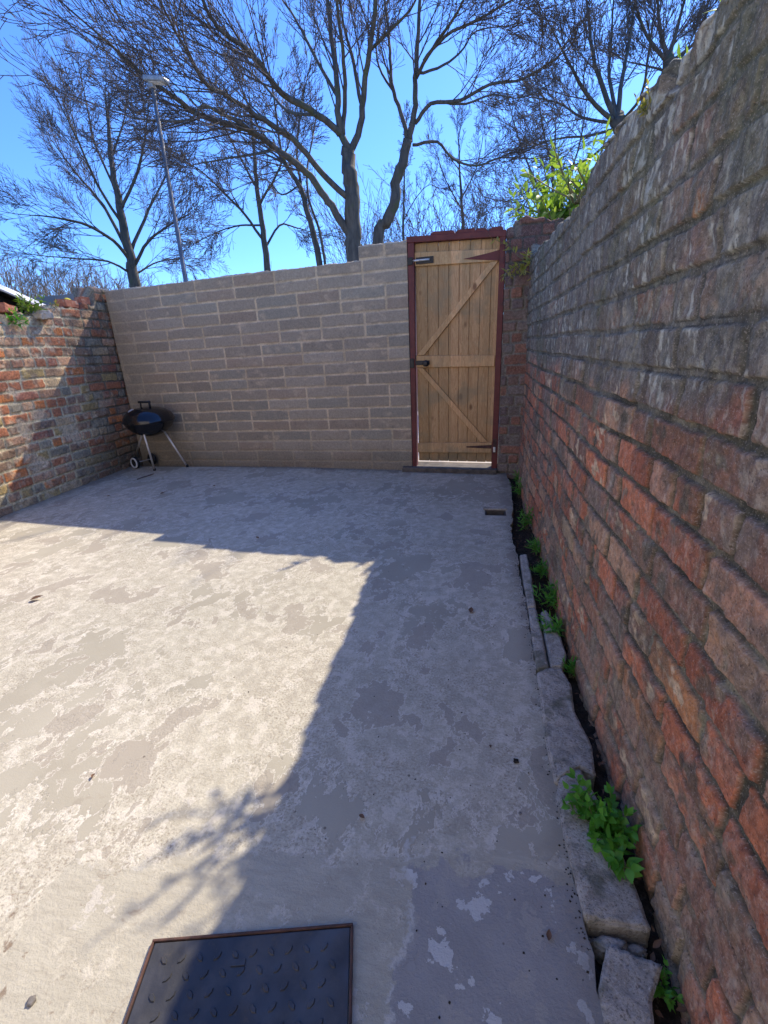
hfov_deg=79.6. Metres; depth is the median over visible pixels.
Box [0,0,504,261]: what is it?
bare tree
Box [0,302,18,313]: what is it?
loose brick
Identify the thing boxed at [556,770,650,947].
kerb stone
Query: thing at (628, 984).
kerb stone
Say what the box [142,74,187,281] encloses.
street lamp
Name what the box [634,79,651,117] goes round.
weed
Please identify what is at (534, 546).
gutter weed
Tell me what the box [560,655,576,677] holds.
gutter weed
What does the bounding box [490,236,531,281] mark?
hanging weed
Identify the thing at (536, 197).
leafy shrub
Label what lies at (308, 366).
block wall
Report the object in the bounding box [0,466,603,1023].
yard floor
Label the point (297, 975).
inspection cover
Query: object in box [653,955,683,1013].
gutter weed
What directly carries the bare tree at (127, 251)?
on the ground
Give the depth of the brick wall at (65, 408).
4.57 m
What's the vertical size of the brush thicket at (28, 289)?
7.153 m
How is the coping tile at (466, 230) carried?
on the wooden gate
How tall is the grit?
0.005 m
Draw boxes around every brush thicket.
[0,233,162,297]
[167,253,333,282]
[279,152,579,362]
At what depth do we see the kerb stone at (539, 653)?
1.96 m
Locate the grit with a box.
[170,464,590,1018]
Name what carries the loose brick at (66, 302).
on the brick wall at (65, 408)
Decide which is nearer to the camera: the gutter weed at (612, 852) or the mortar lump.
the gutter weed at (612, 852)
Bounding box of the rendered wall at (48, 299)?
[32,294,73,304]
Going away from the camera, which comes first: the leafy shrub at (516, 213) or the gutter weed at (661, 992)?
the gutter weed at (661, 992)
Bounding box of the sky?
[0,0,718,296]
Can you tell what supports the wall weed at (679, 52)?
on the brick wall at (643, 468)
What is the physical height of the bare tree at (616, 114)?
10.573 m
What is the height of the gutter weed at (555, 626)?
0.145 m
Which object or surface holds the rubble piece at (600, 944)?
on the soil
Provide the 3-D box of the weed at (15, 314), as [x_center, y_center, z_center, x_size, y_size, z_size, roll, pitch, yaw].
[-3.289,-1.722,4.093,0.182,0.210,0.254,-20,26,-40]
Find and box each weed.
[5,306,29,329]
[14,291,45,315]
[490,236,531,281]
[509,477,522,497]
[513,466,518,484]
[517,504,533,529]
[524,537,542,553]
[528,556,547,578]
[532,577,558,608]
[535,609,565,637]
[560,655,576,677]
[561,767,642,852]
[597,822,644,883]
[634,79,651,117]
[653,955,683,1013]
[677,42,688,58]
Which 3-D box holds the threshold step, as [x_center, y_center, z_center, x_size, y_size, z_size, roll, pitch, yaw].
[0.680,-0.438,4.751,0.950,0.085,0.260,3,20,16]
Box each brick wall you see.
[0,286,142,516]
[517,0,767,1023]
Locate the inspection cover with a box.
[123,923,352,1023]
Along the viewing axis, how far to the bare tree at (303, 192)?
11.04 m
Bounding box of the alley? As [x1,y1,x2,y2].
[418,412,499,463]
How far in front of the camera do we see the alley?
4.90 m
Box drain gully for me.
[483,507,506,515]
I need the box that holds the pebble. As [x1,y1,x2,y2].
[26,995,35,1006]
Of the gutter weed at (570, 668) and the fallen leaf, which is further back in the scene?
the gutter weed at (570, 668)
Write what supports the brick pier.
on the soil
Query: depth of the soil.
1.55 m
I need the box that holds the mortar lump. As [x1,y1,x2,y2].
[23,310,53,319]
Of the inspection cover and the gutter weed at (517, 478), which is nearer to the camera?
the inspection cover
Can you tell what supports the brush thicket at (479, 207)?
on the ground
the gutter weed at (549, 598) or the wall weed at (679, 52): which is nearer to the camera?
the wall weed at (679, 52)
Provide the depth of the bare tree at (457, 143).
21.25 m
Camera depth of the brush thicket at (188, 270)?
27.35 m
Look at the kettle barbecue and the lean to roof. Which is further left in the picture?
the lean to roof
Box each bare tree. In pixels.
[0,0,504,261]
[0,9,233,287]
[123,27,344,276]
[195,0,325,265]
[315,0,635,243]
[383,100,468,240]
[418,88,500,228]
[455,0,610,223]
[462,0,714,227]
[581,0,719,93]
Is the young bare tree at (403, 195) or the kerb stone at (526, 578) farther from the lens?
the young bare tree at (403, 195)
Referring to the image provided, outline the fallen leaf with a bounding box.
[546,929,551,939]
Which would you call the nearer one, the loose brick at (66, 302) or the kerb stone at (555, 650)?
the kerb stone at (555, 650)
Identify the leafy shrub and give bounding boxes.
[504,133,612,220]
[512,200,562,225]
[524,118,612,206]
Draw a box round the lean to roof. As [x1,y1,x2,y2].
[0,284,44,313]
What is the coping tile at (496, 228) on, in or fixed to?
on the wooden gate
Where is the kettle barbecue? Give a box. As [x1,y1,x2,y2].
[121,401,188,470]
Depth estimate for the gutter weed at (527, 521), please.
3.27 m
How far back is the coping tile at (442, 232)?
4.00 m
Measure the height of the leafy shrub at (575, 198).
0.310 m
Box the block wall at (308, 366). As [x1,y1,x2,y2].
[104,240,412,469]
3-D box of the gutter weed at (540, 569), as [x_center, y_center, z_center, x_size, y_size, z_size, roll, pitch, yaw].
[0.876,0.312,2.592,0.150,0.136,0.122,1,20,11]
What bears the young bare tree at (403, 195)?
on the ground
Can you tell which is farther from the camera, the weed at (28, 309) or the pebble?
the weed at (28, 309)
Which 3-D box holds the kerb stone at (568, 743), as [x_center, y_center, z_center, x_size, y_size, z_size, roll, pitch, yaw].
[0.611,0.736,1.581,0.144,0.097,0.530,1,20,11]
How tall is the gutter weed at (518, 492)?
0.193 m
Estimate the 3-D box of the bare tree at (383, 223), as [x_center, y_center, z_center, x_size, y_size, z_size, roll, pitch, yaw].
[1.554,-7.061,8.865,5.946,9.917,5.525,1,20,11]
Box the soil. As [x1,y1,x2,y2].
[508,478,681,1023]
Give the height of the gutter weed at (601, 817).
0.135 m
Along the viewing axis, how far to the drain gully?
3.56 m
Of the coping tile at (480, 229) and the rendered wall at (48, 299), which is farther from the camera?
the rendered wall at (48, 299)
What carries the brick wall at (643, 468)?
on the soil
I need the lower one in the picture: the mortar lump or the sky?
the mortar lump
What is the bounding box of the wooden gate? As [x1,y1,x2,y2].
[407,230,506,467]
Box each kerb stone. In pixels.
[519,554,535,609]
[528,608,548,675]
[537,668,595,788]
[540,610,565,672]
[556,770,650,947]
[597,945,661,1023]
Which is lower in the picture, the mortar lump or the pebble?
the pebble
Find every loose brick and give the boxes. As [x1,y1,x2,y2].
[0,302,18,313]
[54,298,78,308]
[74,296,90,304]
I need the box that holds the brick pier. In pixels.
[497,215,563,478]
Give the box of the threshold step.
[402,462,496,474]
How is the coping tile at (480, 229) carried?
on the wooden gate
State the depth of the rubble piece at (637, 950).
0.99 m
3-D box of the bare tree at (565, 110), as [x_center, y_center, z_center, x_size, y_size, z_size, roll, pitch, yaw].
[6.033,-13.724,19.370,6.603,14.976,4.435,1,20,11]
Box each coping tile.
[430,230,454,234]
[456,228,474,232]
[475,228,487,231]
[489,226,503,230]
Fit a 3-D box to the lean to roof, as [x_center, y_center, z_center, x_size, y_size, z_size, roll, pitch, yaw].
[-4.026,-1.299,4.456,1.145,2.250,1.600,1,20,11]
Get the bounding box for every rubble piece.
[590,935,627,964]
[627,943,647,958]
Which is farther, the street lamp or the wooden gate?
the street lamp
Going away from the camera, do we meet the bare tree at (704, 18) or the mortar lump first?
the mortar lump
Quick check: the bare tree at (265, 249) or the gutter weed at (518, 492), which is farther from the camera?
the bare tree at (265, 249)

